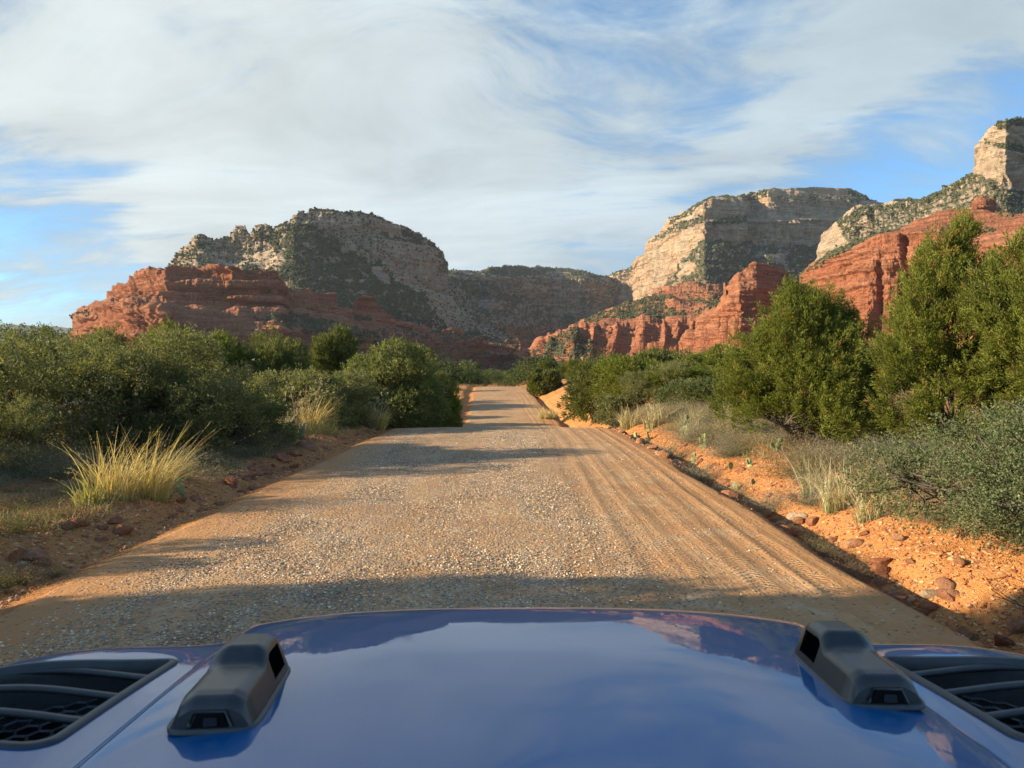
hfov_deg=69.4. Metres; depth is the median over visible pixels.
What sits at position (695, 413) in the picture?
dry shrub
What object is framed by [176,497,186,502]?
rock
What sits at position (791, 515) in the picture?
rock
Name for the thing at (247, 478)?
rock
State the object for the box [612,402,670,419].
dry shrub
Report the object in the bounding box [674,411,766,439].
dry shrub
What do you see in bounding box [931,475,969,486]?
dry shrub
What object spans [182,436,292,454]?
dry shrub
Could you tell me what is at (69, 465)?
dry shrub
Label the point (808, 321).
juniper tree
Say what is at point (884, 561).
rock
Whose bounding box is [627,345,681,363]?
juniper tree
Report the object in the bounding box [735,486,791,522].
dry shrub
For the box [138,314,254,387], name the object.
juniper tree
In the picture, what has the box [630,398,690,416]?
dry shrub
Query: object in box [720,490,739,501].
rock
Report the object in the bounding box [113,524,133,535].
rock
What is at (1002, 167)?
sandstone tower
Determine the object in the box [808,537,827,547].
rock
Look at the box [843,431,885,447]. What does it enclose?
dry shrub
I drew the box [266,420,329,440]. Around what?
dry shrub
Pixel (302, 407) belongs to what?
dry stalks
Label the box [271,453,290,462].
rock
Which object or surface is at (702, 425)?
dry shrub
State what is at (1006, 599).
dead branch
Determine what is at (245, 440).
dry shrub
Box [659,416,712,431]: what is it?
dry shrub
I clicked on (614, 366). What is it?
juniper tree
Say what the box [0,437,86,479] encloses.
dry shrub
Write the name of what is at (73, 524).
rock
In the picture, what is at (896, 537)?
rock
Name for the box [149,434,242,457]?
dry shrub
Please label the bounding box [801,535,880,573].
dry shrub
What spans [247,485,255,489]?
rock
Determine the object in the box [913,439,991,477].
dry shrub
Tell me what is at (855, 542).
rock
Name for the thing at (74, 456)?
dry shrub
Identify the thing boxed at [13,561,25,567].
rock
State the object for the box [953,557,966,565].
rock
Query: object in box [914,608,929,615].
rock
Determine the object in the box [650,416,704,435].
dry shrub
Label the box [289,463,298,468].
rock
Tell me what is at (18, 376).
scrub oak bush
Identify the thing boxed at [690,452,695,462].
prickly pear
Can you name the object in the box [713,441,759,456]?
dry shrub
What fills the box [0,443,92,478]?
dry shrub
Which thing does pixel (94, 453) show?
dry shrub
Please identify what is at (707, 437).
dry shrub
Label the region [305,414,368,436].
dry shrub
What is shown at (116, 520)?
rock
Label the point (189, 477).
dry shrub
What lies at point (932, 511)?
dry shrub
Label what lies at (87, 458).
dry shrub
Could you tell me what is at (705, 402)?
dry shrub
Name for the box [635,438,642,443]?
rock
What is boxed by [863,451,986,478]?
dry shrub
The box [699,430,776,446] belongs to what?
dry shrub
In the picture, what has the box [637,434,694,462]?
dry shrub
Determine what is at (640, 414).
dry shrub
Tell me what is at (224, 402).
scrub oak bush
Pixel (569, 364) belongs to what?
juniper tree
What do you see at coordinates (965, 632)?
rock
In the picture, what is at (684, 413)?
grass clump
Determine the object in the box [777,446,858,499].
grass clump
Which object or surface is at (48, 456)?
dry shrub
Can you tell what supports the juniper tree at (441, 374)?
on the ground at (980, 590)
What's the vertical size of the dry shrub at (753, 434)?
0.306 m
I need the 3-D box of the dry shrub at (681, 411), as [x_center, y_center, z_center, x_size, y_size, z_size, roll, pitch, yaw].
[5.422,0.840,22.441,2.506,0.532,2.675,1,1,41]
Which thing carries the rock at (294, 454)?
on the ground at (980, 590)
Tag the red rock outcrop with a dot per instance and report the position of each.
(984, 202)
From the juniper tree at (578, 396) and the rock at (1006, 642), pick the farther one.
the juniper tree at (578, 396)
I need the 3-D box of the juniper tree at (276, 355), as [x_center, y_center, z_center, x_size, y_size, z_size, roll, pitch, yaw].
[-9.801,-0.423,29.992,4.727,4.211,4.405,0,1,-1]
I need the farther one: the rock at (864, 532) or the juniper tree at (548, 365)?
the juniper tree at (548, 365)
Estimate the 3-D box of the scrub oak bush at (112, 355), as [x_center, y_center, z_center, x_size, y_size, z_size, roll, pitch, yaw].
[-7.436,0.122,14.173,3.545,2.741,3.385,0,1,-1]
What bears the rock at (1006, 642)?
on the ground at (980, 590)
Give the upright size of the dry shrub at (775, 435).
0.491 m
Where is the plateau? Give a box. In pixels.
[448,265,619,350]
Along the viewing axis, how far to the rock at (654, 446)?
16.86 m
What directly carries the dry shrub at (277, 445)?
on the ground at (980, 590)
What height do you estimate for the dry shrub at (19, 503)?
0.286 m
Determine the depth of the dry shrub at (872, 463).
10.96 m
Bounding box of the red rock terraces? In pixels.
[68,264,519,371]
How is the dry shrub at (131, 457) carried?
on the ground at (980, 590)
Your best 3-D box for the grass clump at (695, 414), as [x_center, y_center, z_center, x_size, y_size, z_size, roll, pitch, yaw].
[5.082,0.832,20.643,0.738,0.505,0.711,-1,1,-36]
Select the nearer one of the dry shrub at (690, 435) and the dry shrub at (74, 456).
the dry shrub at (74, 456)
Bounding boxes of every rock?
[4,589,13,593]
[5,548,25,562]
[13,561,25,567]
[23,548,48,560]
[32,558,51,566]
[55,519,78,530]
[67,517,89,526]
[95,524,108,529]
[95,535,107,541]
[106,516,122,523]
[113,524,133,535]
[168,513,175,518]
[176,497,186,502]
[190,494,199,500]
[213,501,223,505]
[224,476,237,488]
[234,469,256,477]
[242,476,252,480]
[247,464,271,475]
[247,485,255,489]
[255,470,265,475]
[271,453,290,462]
[281,466,290,470]
[286,451,297,456]
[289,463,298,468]
[297,440,317,450]
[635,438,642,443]
[647,444,657,449]
[655,450,668,456]
[719,479,727,484]
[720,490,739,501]
[735,467,745,472]
[761,510,771,516]
[771,517,783,522]
[776,525,795,535]
[785,512,797,522]
[793,517,805,524]
[797,511,807,518]
[805,516,818,525]
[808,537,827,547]
[823,558,833,564]
[828,536,837,544]
[839,553,855,561]
[846,538,863,547]
[859,530,868,535]
[870,557,890,565]
[870,563,890,573]
[871,573,889,580]
[873,576,887,585]
[890,533,905,540]
[891,592,906,596]
[891,596,909,606]
[905,558,915,563]
[907,597,915,605]
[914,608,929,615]
[919,589,936,598]
[919,601,937,611]
[935,577,955,588]
[936,588,955,601]
[942,588,959,596]
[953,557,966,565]
[955,626,974,640]
[993,633,1014,646]
[1006,617,1023,633]
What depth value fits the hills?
5853.66 m
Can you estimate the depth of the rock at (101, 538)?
7.82 m
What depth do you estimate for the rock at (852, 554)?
8.02 m
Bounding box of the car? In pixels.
[0,607,1023,767]
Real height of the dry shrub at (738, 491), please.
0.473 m
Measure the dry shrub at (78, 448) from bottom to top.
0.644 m
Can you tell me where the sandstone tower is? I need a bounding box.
[875,118,1023,233]
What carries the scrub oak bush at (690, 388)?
on the ground at (980, 590)
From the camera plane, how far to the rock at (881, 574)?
7.19 m
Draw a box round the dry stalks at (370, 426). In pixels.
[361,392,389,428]
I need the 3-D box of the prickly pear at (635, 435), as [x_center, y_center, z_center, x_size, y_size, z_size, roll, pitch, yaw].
[3.687,1.495,21.033,0.536,0.443,0.251,0,1,21]
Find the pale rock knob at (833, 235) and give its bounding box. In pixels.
[815,204,877,260]
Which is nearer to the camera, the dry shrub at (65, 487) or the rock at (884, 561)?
the rock at (884, 561)
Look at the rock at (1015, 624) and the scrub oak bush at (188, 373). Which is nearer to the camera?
the rock at (1015, 624)
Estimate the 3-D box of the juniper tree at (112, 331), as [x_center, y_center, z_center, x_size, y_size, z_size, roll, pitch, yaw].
[-14.318,-0.384,26.785,3.994,3.584,3.930,0,1,-1]
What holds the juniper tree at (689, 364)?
on the ground at (980, 590)
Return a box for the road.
[0,386,980,666]
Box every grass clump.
[47,425,187,502]
[49,470,117,508]
[108,420,245,503]
[277,407,305,428]
[298,394,342,428]
[363,404,404,430]
[533,406,558,419]
[604,402,645,428]
[634,402,680,428]
[671,408,702,427]
[684,418,710,434]
[686,405,707,417]
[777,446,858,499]
[780,443,872,513]
[797,461,902,523]
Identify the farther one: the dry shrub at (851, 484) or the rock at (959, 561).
the dry shrub at (851, 484)
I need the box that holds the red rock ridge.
[513,281,797,368]
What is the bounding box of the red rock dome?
[799,209,1023,344]
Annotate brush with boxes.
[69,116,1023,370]
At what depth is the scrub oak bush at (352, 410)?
21.11 m
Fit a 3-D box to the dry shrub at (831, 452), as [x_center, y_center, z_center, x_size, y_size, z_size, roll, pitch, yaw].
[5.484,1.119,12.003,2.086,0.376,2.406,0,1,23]
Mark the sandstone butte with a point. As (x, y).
(412, 269)
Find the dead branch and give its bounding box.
[983,571,1023,642]
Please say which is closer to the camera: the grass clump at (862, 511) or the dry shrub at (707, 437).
the grass clump at (862, 511)
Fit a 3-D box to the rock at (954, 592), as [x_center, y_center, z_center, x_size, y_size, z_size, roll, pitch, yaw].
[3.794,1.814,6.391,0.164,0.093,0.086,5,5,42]
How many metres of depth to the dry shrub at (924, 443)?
12.18 m
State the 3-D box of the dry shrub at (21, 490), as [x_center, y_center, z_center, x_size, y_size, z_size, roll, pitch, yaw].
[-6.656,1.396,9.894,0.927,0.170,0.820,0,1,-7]
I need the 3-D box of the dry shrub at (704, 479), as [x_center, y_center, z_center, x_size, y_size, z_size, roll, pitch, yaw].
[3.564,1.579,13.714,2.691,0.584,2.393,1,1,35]
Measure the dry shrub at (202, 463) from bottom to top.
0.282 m
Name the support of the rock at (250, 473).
on the ground at (980, 590)
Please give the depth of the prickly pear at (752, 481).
12.27 m
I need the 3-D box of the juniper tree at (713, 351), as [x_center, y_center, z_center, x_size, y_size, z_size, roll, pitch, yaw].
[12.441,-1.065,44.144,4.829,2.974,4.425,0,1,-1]
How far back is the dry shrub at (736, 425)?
17.54 m
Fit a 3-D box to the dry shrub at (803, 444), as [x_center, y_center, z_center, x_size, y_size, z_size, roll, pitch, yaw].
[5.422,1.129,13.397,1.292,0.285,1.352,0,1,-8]
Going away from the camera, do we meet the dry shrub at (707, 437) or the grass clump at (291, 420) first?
the dry shrub at (707, 437)
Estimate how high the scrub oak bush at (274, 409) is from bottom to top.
1.498 m
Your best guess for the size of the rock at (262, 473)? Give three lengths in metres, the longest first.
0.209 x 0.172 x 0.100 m
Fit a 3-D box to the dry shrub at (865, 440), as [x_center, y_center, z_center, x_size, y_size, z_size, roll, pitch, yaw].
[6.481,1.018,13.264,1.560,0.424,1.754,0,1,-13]
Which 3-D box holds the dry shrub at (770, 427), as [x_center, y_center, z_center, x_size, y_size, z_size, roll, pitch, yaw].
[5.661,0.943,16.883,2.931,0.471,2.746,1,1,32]
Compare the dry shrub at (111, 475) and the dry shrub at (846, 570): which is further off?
the dry shrub at (111, 475)
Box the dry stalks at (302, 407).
[282,377,330,434]
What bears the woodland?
on the ground at (980, 590)
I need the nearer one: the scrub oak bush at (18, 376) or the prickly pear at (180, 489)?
the prickly pear at (180, 489)
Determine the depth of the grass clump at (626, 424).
24.39 m
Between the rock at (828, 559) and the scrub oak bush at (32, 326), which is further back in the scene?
the scrub oak bush at (32, 326)
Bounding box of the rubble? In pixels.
[0,421,1023,653]
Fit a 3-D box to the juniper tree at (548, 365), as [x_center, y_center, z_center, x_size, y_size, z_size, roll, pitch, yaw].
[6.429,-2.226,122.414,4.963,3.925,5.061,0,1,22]
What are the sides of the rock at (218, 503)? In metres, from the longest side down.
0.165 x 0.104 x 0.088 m
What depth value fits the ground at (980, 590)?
8.24 m
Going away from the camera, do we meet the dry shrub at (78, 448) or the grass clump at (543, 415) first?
the dry shrub at (78, 448)
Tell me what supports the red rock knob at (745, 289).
on the ground at (980, 590)
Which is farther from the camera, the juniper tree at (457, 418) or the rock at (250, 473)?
the juniper tree at (457, 418)
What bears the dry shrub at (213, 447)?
on the ground at (980, 590)
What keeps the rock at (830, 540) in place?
on the ground at (980, 590)
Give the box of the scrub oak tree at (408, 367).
[328,334,454,428]
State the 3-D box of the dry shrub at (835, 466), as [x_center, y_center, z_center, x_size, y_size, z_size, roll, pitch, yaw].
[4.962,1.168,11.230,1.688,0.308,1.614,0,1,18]
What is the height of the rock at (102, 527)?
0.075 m
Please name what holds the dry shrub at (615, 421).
on the ground at (980, 590)
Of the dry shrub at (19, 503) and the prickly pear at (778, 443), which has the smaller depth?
the dry shrub at (19, 503)
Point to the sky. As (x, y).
(564, 134)
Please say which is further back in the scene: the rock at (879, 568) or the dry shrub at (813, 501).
the dry shrub at (813, 501)
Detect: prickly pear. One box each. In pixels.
[170,468,184,498]
[294,423,304,439]
[633,429,650,441]
[680,415,688,436]
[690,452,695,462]
[699,433,706,449]
[728,458,751,469]
[732,479,754,488]
[770,438,782,449]
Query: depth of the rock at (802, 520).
9.66 m
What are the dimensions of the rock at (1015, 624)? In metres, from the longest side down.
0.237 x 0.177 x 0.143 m
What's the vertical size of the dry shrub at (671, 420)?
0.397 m
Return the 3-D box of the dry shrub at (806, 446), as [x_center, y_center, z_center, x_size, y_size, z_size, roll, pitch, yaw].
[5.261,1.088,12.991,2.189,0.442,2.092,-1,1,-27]
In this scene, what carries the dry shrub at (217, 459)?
on the ground at (980, 590)
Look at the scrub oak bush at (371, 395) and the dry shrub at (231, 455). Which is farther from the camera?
the scrub oak bush at (371, 395)
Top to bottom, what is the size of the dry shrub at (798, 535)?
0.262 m
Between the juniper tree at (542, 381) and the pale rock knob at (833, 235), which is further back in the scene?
the pale rock knob at (833, 235)
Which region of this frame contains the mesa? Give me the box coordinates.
[609,187,912,307]
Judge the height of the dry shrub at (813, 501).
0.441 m
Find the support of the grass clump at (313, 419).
on the ground at (980, 590)
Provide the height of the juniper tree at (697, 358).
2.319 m
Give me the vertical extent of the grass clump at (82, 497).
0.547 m
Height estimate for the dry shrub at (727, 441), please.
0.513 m
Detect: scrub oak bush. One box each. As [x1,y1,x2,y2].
[0,320,79,414]
[0,325,163,455]
[0,392,58,474]
[30,320,229,457]
[116,353,282,459]
[119,356,207,418]
[185,386,304,444]
[223,367,321,421]
[253,363,378,430]
[312,382,391,424]
[593,389,647,428]
[616,359,691,406]
[653,376,745,407]
[836,394,1023,562]
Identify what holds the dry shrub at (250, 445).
on the ground at (980, 590)
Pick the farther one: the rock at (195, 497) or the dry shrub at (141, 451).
the dry shrub at (141, 451)
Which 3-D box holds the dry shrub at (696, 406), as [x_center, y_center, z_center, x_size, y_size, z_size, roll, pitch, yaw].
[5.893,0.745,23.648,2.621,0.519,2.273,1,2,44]
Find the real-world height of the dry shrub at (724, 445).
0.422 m
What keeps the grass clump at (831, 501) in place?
on the ground at (980, 590)
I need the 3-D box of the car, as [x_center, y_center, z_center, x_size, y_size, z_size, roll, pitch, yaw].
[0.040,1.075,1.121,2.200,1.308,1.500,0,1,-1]
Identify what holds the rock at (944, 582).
on the ground at (980, 590)
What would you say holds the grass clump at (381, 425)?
on the ground at (980, 590)
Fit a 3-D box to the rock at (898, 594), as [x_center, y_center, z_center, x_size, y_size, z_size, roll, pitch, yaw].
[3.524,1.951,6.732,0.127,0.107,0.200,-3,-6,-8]
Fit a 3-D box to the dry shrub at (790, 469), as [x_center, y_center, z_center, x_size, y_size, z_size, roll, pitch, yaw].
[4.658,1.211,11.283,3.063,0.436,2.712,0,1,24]
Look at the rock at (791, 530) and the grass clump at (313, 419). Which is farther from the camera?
the grass clump at (313, 419)
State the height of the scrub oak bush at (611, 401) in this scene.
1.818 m
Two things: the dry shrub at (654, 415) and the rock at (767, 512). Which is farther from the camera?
the dry shrub at (654, 415)
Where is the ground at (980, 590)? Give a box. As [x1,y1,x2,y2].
[0,374,1023,654]
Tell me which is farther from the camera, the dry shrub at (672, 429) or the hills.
the hills
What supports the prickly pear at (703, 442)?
on the ground at (980, 590)
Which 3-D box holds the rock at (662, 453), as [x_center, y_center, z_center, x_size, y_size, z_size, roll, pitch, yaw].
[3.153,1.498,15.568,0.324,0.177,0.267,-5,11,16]
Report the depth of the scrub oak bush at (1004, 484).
6.60 m
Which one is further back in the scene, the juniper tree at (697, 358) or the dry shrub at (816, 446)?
the juniper tree at (697, 358)
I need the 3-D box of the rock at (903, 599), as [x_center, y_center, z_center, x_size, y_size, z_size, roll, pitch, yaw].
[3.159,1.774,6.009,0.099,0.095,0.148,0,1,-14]
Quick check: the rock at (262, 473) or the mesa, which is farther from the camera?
the mesa
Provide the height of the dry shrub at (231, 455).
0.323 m
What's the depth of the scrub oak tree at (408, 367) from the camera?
26.12 m
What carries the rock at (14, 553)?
on the ground at (980, 590)
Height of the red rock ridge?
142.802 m
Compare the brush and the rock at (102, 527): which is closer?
the rock at (102, 527)
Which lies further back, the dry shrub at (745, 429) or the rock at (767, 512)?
the dry shrub at (745, 429)
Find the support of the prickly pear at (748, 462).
on the ground at (980, 590)
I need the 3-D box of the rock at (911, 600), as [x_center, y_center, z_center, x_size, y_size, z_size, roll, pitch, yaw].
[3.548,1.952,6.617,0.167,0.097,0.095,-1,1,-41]
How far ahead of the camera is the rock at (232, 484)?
11.48 m
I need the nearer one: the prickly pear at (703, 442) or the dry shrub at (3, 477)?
the dry shrub at (3, 477)
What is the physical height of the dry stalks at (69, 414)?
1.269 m
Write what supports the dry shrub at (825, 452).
on the ground at (980, 590)
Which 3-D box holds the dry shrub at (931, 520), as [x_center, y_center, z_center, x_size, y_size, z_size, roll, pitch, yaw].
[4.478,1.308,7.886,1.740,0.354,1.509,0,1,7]
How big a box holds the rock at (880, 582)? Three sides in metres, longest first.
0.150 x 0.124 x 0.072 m
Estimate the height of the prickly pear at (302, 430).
0.464 m
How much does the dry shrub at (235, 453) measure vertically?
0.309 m
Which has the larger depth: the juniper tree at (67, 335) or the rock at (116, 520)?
the juniper tree at (67, 335)
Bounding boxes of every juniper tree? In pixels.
[3,325,130,418]
[82,323,167,369]
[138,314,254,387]
[232,324,317,379]
[307,322,360,385]
[388,377,464,427]
[434,370,450,383]
[438,398,462,426]
[525,366,564,395]
[538,360,560,372]
[556,348,619,423]
[559,364,568,378]
[563,359,586,377]
[586,352,664,402]
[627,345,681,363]
[634,358,702,386]
[640,364,725,395]
[676,351,729,374]
[693,341,756,376]
[700,273,904,445]
[857,206,1023,450]
[955,225,1023,436]
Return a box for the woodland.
[296,347,691,386]
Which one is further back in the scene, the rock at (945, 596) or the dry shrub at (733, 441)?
the dry shrub at (733, 441)
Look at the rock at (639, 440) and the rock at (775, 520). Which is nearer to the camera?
the rock at (775, 520)
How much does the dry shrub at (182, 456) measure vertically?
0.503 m
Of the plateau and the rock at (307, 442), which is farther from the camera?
the plateau
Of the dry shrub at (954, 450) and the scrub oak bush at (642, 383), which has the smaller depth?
the dry shrub at (954, 450)
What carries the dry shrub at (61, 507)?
on the ground at (980, 590)
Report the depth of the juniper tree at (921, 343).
12.38 m
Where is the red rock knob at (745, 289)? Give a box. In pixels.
[678,261,791,356]
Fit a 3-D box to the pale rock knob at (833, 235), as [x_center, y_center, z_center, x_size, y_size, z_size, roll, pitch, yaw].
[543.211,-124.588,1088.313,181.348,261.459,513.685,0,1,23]
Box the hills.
[0,324,71,346]
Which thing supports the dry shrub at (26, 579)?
on the ground at (980, 590)
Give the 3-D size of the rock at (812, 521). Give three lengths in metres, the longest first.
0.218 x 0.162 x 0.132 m
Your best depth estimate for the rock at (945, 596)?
6.37 m
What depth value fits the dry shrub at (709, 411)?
20.81 m
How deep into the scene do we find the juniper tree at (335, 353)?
32.49 m
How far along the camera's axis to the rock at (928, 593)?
6.52 m
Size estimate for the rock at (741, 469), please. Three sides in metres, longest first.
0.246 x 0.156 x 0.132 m
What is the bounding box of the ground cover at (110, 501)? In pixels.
[0,394,1021,552]
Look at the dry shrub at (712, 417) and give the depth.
19.85 m
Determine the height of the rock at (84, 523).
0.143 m
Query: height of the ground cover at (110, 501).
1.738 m
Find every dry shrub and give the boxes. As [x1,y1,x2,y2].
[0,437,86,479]
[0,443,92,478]
[0,470,25,487]
[0,487,85,516]
[0,497,111,543]
[0,552,95,598]
[0,572,30,588]
[1,436,111,474]
[1,496,130,530]
[3,449,143,487]
[5,483,41,493]
[6,436,113,461]
[14,438,130,473]
[14,461,87,483]
[40,429,162,468]
[42,566,71,582]
[44,450,120,466]
[44,479,101,496]
[58,442,120,462]
[58,450,270,487]
[71,464,150,482]
[106,438,199,460]
[111,435,220,458]
[112,442,256,471]
[114,453,147,462]
[124,447,230,472]
[129,446,267,471]
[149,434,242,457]
[167,445,256,468]
[169,437,247,456]
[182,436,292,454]
[187,433,336,458]
[189,457,233,473]
[211,445,278,459]
[212,444,270,459]
[228,443,296,458]
[232,425,331,455]
[232,433,278,449]
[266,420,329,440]
[288,418,365,435]
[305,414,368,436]
[606,412,629,426]
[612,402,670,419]
[614,407,649,420]
[623,408,676,425]
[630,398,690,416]
[633,411,699,430]
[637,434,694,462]
[648,404,703,418]
[648,420,713,443]
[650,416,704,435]
[654,412,685,422]
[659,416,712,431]
[661,402,698,416]
[662,403,725,419]
[664,399,704,416]
[664,419,726,433]
[665,423,724,444]
[669,411,720,423]
[671,401,736,417]
[671,425,746,445]
[673,439,749,460]
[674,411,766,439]
[677,430,752,450]
[679,400,706,410]
[679,427,727,445]
[679,455,728,486]
[691,408,739,423]
[693,396,724,408]
[698,443,747,457]
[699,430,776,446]
[706,433,748,448]
[707,477,759,501]
[710,419,790,433]
[711,416,769,430]
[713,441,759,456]
[717,449,842,481]
[727,419,856,448]
[730,418,784,432]
[734,428,770,441]
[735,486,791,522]
[736,418,774,435]
[741,421,795,443]
[743,474,837,514]
[753,416,866,449]
[758,435,837,457]
[765,440,880,463]
[768,466,814,479]
[770,434,853,460]
[778,519,819,541]
[779,427,888,446]
[783,443,868,465]
[786,441,820,451]
[790,453,876,471]
[800,534,850,565]
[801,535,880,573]
[803,431,908,462]
[818,474,871,491]
[826,431,890,451]
[826,557,909,591]
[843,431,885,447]
[851,452,895,472]
[858,492,986,530]
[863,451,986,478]
[868,428,968,451]
[873,484,957,499]
[897,434,974,459]
[899,497,967,521]
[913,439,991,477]
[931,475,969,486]
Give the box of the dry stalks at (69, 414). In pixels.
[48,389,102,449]
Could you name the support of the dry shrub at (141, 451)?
on the ground at (980, 590)
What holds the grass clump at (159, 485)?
on the ground at (980, 590)
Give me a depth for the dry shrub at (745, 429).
16.53 m
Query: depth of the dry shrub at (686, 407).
22.75 m
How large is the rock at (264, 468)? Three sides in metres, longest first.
0.488 x 0.319 x 0.242 m
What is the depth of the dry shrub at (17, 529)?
7.59 m
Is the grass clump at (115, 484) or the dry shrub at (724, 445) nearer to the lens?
the grass clump at (115, 484)
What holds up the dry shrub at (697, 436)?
on the ground at (980, 590)
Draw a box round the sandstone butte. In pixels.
[170,208,509,340]
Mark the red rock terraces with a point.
(219, 297)
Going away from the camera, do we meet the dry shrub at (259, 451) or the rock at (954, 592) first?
the rock at (954, 592)
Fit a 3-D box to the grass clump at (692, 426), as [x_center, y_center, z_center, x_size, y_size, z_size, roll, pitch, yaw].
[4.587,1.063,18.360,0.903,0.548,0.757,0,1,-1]
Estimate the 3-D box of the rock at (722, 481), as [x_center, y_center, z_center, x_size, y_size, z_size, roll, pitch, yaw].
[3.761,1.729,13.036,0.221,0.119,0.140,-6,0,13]
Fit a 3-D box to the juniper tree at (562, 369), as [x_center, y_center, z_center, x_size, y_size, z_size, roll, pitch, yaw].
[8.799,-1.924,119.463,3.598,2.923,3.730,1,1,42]
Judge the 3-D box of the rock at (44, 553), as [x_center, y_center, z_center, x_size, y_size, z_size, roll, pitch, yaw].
[-4.537,1.636,7.003,0.284,0.144,0.213,17,-12,-22]
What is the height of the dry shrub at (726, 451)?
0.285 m
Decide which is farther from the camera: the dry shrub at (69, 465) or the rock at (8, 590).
the dry shrub at (69, 465)
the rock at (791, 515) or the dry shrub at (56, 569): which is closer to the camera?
the dry shrub at (56, 569)
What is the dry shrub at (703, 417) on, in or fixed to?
on the ground at (980, 590)
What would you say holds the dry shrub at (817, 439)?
on the ground at (980, 590)
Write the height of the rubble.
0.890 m
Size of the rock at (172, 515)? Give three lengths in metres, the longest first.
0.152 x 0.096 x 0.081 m
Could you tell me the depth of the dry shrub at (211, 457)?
12.51 m
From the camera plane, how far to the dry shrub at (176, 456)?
12.38 m
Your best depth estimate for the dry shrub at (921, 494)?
8.66 m
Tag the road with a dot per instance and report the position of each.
(638, 524)
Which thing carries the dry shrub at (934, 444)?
on the ground at (980, 590)
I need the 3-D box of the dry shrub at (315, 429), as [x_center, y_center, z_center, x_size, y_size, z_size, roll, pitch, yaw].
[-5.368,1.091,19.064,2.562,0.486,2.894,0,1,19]
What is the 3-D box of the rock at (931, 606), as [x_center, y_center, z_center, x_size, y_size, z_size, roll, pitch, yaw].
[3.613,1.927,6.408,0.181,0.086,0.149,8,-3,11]
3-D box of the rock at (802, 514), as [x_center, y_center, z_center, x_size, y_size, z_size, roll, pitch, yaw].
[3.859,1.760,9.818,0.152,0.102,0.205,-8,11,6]
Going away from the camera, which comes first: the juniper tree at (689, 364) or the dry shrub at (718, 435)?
the dry shrub at (718, 435)
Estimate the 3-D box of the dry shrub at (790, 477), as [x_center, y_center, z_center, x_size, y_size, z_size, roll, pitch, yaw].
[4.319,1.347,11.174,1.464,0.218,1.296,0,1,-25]
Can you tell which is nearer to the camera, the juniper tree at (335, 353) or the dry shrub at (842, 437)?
the dry shrub at (842, 437)
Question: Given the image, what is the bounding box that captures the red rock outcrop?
[972,195,1000,212]
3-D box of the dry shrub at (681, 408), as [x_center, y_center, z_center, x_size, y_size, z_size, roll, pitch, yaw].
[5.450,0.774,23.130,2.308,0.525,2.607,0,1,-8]
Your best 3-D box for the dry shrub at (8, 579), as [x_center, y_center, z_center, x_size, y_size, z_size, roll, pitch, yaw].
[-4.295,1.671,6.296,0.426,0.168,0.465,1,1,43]
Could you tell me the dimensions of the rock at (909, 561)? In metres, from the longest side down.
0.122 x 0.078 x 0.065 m
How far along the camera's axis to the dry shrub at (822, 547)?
8.07 m
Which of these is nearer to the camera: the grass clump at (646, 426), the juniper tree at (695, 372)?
the grass clump at (646, 426)
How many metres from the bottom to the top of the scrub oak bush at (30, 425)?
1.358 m
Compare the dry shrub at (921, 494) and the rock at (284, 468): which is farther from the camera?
the rock at (284, 468)
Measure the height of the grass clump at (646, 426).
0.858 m
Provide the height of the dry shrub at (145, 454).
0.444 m
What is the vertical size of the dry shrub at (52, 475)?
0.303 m
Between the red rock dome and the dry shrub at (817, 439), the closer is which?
the dry shrub at (817, 439)
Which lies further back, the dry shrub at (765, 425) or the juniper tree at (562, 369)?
the juniper tree at (562, 369)
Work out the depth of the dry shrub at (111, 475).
10.85 m
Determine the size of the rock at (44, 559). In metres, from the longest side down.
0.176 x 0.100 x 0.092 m
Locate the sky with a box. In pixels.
[0,0,1023,327]
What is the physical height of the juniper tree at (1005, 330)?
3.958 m
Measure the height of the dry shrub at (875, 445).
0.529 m
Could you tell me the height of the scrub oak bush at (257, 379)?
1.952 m
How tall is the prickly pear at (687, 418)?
0.623 m
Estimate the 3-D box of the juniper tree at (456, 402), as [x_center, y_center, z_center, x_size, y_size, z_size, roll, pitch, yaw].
[-4.040,0.901,33.906,3.798,3.498,3.725,0,1,-1]
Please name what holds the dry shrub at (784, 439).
on the ground at (980, 590)
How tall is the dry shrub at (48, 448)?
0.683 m

